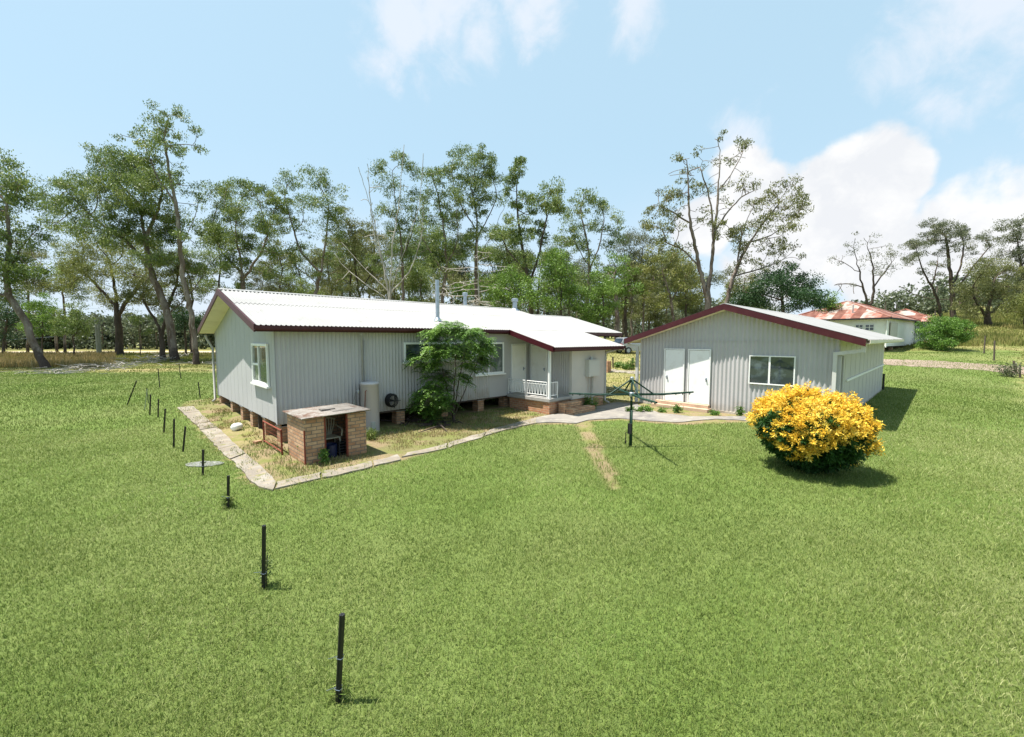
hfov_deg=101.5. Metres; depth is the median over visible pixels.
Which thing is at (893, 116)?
sky
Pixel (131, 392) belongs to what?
steel picket
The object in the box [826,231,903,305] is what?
gum tree
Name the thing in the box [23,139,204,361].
gum tree
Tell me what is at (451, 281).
background gum
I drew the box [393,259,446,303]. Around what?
background gum
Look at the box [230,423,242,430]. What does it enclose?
drum
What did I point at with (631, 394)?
rotary clothesline
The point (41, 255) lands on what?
background gum
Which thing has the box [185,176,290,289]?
gum tree
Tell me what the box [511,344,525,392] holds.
door
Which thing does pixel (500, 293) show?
understorey tree
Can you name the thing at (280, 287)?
background gum
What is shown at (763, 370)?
window
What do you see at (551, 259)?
understorey tree
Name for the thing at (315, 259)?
background gum
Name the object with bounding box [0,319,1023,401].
field grass
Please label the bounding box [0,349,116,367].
tall field grass
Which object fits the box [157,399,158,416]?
steel picket
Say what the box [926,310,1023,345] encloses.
tall field grass
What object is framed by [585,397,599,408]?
weed
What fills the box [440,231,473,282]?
background gum
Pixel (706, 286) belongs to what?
gum tree
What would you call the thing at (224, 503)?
weed
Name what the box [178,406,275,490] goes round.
concrete path
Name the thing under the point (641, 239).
gum tree
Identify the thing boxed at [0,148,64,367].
gum tree
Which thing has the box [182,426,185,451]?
steel picket
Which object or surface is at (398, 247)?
background gum
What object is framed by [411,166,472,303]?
gum tree
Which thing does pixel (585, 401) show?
weed
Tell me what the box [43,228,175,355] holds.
gum tree
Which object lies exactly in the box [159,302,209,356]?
bushy tree
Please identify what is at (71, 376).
lawn grass
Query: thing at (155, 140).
gum tree
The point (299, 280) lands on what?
understorey tree
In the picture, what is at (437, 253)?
background gum
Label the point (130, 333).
woodland
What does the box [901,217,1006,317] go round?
gum tree
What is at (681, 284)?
gum tree
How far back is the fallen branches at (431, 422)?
14.30 m
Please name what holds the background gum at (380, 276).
on the ground at (382, 448)
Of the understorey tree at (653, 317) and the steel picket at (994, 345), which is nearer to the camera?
the steel picket at (994, 345)
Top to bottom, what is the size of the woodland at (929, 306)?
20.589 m
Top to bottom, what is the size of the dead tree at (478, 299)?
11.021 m
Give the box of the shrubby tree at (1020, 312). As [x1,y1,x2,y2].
[998,292,1023,324]
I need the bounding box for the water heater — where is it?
[354,381,379,432]
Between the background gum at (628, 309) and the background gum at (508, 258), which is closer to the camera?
the background gum at (508, 258)
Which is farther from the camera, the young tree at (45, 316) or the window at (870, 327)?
the young tree at (45, 316)
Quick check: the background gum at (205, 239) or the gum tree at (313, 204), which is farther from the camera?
the background gum at (205, 239)
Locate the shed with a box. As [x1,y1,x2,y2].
[624,303,903,415]
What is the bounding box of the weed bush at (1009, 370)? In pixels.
[991,361,1023,376]
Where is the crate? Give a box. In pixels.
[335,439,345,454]
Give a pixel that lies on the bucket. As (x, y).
(331, 447)
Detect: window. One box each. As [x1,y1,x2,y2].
[250,343,270,388]
[402,342,473,363]
[474,342,505,376]
[748,355,795,386]
[865,324,873,330]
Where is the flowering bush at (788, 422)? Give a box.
[744,380,885,474]
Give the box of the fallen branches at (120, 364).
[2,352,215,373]
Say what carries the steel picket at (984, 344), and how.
on the ground at (382, 448)
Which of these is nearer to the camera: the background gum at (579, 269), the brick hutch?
the brick hutch
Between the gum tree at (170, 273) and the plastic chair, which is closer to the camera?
the plastic chair
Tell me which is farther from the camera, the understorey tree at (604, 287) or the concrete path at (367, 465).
the understorey tree at (604, 287)
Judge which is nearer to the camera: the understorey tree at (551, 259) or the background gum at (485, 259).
the understorey tree at (551, 259)
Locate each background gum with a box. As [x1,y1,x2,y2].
[0,240,61,352]
[39,237,96,352]
[164,244,220,353]
[192,230,241,354]
[253,237,304,292]
[273,240,325,292]
[303,232,352,295]
[308,249,365,296]
[326,229,374,296]
[345,231,398,297]
[368,262,417,300]
[386,233,437,300]
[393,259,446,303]
[405,220,464,282]
[421,261,482,305]
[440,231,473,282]
[447,274,508,307]
[466,243,520,303]
[477,223,535,307]
[481,242,534,307]
[511,247,566,314]
[538,234,583,315]
[546,249,591,315]
[570,269,624,324]
[600,264,645,336]
[619,246,664,331]
[620,255,676,329]
[640,249,697,323]
[659,257,714,316]
[675,259,725,318]
[716,263,769,304]
[722,278,767,309]
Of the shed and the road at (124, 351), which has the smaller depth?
the shed
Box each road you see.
[12,351,214,352]
[883,359,1023,373]
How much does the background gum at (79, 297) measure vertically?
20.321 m
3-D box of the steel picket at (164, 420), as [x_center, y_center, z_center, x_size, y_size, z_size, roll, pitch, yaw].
[-10.652,1.648,12.824,0.047,0.841,0.041,7,4,-1]
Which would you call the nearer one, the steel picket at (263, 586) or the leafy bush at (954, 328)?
the steel picket at (263, 586)
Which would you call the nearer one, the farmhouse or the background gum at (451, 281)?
the farmhouse
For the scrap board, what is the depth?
10.54 m
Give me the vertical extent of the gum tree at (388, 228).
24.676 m
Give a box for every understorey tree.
[234,260,292,291]
[278,273,329,295]
[485,263,549,310]
[534,247,594,317]
[570,269,627,351]
[629,290,677,327]
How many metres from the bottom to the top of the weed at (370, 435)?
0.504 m
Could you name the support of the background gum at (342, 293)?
on the ground at (382, 448)
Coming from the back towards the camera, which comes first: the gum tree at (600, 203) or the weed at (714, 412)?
the gum tree at (600, 203)
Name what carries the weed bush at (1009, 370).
on the ground at (382, 448)
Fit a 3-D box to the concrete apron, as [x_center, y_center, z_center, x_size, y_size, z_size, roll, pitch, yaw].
[4.595,1.839,15.052,6.422,0.080,5.534,-4,6,-44]
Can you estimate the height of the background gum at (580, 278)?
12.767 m
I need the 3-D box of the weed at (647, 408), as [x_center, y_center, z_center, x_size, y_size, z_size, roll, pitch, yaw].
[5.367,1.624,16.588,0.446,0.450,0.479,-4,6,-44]
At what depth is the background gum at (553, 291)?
68.41 m
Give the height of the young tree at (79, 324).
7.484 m
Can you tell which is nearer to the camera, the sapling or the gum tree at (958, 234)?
the sapling
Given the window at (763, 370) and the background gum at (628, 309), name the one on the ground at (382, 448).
the background gum at (628, 309)
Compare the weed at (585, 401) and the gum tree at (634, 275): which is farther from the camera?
the gum tree at (634, 275)
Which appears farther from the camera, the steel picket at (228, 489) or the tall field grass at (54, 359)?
the tall field grass at (54, 359)
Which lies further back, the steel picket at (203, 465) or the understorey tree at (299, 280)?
the understorey tree at (299, 280)
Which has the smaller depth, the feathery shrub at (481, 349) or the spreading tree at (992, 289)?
the feathery shrub at (481, 349)
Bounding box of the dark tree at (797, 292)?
[726,260,834,312]
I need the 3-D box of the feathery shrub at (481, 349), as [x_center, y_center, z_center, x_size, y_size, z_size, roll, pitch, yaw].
[-2.091,0.188,14.344,3.224,3.685,3.460,-4,6,-44]
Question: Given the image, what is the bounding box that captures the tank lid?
[185,461,223,466]
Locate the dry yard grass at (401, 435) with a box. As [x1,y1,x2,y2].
[178,397,620,487]
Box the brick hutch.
[282,403,370,464]
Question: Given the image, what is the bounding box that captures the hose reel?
[385,393,400,407]
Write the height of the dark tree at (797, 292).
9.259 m
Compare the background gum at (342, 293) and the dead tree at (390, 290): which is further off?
the background gum at (342, 293)
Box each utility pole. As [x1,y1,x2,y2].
[53,312,57,351]
[94,314,98,352]
[97,318,101,352]
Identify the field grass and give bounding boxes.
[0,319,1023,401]
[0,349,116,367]
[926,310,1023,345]
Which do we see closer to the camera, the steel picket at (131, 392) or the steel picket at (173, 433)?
the steel picket at (173, 433)
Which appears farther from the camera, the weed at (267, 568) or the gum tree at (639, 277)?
the gum tree at (639, 277)
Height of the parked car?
1.519 m
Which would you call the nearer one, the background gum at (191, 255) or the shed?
the shed
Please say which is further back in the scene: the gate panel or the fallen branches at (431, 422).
the fallen branches at (431, 422)
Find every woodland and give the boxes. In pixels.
[0,293,786,349]
[851,268,1021,314]
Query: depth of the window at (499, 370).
17.01 m
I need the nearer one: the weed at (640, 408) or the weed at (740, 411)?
the weed at (740, 411)
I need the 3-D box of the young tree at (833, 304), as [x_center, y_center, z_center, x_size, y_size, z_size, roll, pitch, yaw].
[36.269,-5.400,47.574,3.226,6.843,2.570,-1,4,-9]
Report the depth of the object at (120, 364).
36.59 m
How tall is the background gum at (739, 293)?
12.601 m
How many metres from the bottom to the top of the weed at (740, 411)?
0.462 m
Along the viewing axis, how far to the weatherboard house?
45.65 m
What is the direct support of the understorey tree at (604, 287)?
on the ground at (382, 448)
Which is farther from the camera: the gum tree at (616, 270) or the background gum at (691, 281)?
the background gum at (691, 281)
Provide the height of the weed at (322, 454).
0.512 m
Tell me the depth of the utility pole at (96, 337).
59.74 m
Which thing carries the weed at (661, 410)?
on the ground at (382, 448)
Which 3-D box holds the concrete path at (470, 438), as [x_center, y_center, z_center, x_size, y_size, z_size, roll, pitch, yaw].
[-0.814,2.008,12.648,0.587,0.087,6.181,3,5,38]
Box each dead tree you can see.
[336,148,423,299]
[432,250,521,306]
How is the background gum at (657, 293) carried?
on the ground at (382, 448)
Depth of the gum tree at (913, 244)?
72.99 m
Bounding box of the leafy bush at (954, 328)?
[910,315,978,350]
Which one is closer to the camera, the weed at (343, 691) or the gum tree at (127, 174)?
the weed at (343, 691)
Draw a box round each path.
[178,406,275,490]
[275,454,400,488]
[402,417,536,457]
[611,369,639,373]
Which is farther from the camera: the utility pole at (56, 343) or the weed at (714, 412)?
the utility pole at (56, 343)
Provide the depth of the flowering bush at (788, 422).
8.55 m
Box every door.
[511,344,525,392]
[530,344,547,392]
[663,348,684,401]
[687,349,710,404]
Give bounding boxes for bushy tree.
[0,290,36,353]
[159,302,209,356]
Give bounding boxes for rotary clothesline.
[569,377,693,446]
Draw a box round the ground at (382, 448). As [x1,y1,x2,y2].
[0,306,1023,736]
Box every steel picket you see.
[127,381,136,404]
[149,394,150,414]
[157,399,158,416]
[163,409,165,432]
[173,419,174,447]
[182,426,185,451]
[202,449,204,474]
[226,475,229,508]
[254,525,265,589]
[326,613,344,703]
[983,336,985,352]
[993,340,995,360]
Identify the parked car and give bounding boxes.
[614,337,640,353]
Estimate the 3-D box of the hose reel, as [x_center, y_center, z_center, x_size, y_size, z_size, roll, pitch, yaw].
[-3.924,1.039,13.671,0.440,0.470,0.380,-4,6,-44]
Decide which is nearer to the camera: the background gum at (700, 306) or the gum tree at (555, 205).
the gum tree at (555, 205)
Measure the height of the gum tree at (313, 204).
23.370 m
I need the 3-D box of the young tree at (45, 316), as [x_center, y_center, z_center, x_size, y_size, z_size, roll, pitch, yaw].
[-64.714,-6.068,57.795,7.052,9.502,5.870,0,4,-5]
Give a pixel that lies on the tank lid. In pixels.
(198, 463)
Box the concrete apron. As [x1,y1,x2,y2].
[536,402,745,423]
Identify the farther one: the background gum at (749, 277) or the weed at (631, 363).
the background gum at (749, 277)
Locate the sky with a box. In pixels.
[0,0,1023,324]
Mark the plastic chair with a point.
(331, 436)
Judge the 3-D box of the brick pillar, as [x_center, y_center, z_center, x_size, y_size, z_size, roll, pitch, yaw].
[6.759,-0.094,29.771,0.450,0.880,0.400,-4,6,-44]
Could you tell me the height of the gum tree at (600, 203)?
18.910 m
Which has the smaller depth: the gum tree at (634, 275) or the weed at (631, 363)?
the weed at (631, 363)
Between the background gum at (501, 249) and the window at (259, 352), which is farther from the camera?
the background gum at (501, 249)
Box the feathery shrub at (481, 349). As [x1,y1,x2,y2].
[402,319,498,424]
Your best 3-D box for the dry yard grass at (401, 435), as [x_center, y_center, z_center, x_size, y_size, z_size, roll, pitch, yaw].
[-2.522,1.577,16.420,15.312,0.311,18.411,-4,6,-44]
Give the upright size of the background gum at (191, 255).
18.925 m
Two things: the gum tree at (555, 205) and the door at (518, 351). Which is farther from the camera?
the gum tree at (555, 205)
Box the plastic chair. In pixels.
[325,417,342,441]
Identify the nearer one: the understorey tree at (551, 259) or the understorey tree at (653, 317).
the understorey tree at (551, 259)
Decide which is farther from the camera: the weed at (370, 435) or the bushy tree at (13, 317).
the bushy tree at (13, 317)
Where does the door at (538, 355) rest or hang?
in the farmhouse
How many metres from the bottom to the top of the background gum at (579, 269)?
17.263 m
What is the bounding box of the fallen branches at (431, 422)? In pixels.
[380,414,462,432]
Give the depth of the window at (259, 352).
12.40 m
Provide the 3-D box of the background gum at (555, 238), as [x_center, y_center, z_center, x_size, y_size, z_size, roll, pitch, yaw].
[6.523,-11.670,61.493,7.095,16.818,6.189,-4,6,-44]
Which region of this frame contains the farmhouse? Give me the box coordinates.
[197,280,625,441]
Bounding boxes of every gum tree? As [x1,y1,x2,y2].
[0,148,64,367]
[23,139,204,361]
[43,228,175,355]
[109,98,209,364]
[115,249,205,358]
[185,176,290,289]
[265,164,349,294]
[315,205,387,297]
[361,148,432,300]
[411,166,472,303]
[436,141,504,305]
[486,156,569,313]
[554,187,629,310]
[589,250,646,338]
[599,225,661,335]
[609,257,648,336]
[631,263,662,331]
[634,235,707,320]
[638,129,762,309]
[723,173,813,303]
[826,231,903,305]
[899,238,953,318]
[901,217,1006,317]
[990,213,1023,311]
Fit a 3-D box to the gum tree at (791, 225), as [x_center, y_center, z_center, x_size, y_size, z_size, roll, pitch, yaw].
[26.114,-10.449,42.683,9.378,17.771,7.028,-4,6,-44]
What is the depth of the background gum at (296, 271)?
68.59 m
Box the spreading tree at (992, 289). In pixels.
[947,254,1023,325]
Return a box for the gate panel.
[262,420,282,454]
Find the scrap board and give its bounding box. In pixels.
[319,405,354,411]
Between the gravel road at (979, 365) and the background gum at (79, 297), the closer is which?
the gravel road at (979, 365)
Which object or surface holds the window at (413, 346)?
in the farmhouse
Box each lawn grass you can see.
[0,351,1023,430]
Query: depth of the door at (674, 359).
17.65 m
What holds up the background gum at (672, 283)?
on the ground at (382, 448)
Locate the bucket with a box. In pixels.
[326,442,337,457]
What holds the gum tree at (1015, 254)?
on the ground at (382, 448)
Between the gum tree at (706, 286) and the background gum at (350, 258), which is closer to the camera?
the gum tree at (706, 286)
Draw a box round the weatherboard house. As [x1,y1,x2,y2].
[798,301,933,351]
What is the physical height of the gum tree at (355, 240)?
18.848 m
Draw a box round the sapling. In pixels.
[126,315,154,354]
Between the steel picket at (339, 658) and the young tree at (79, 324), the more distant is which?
the young tree at (79, 324)
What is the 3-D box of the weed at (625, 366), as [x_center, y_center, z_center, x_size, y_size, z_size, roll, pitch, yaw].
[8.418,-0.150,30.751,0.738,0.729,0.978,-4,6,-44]
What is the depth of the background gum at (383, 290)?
64.67 m
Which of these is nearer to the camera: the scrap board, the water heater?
the scrap board
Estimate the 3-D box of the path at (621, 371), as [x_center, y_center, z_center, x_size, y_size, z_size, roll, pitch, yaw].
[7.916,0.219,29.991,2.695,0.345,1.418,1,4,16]
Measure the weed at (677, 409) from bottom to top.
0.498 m
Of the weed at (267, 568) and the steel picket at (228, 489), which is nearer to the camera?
the weed at (267, 568)
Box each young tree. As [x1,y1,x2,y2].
[15,290,73,352]
[45,301,100,355]
[818,291,844,312]
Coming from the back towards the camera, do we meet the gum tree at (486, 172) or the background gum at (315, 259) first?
the background gum at (315, 259)
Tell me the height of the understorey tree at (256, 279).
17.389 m
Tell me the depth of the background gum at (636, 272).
58.90 m
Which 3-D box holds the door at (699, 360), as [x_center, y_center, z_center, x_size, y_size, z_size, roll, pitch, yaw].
[7.540,0.323,16.912,0.085,2.215,0.897,-4,6,-44]
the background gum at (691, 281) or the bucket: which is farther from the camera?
the background gum at (691, 281)
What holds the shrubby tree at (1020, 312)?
on the ground at (382, 448)
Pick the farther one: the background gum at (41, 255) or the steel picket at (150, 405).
the background gum at (41, 255)
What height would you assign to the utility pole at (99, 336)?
5.820 m
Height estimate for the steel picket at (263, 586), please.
0.845 m
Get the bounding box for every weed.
[219,491,236,511]
[256,549,272,586]
[317,448,330,464]
[321,671,352,703]
[366,427,378,439]
[583,395,591,404]
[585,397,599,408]
[611,362,621,366]
[620,362,631,369]
[627,358,635,368]
[633,405,645,411]
[643,404,653,411]
[657,407,669,412]
[672,404,683,412]
[708,409,719,415]
[735,405,745,415]
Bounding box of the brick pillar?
[606,361,610,372]

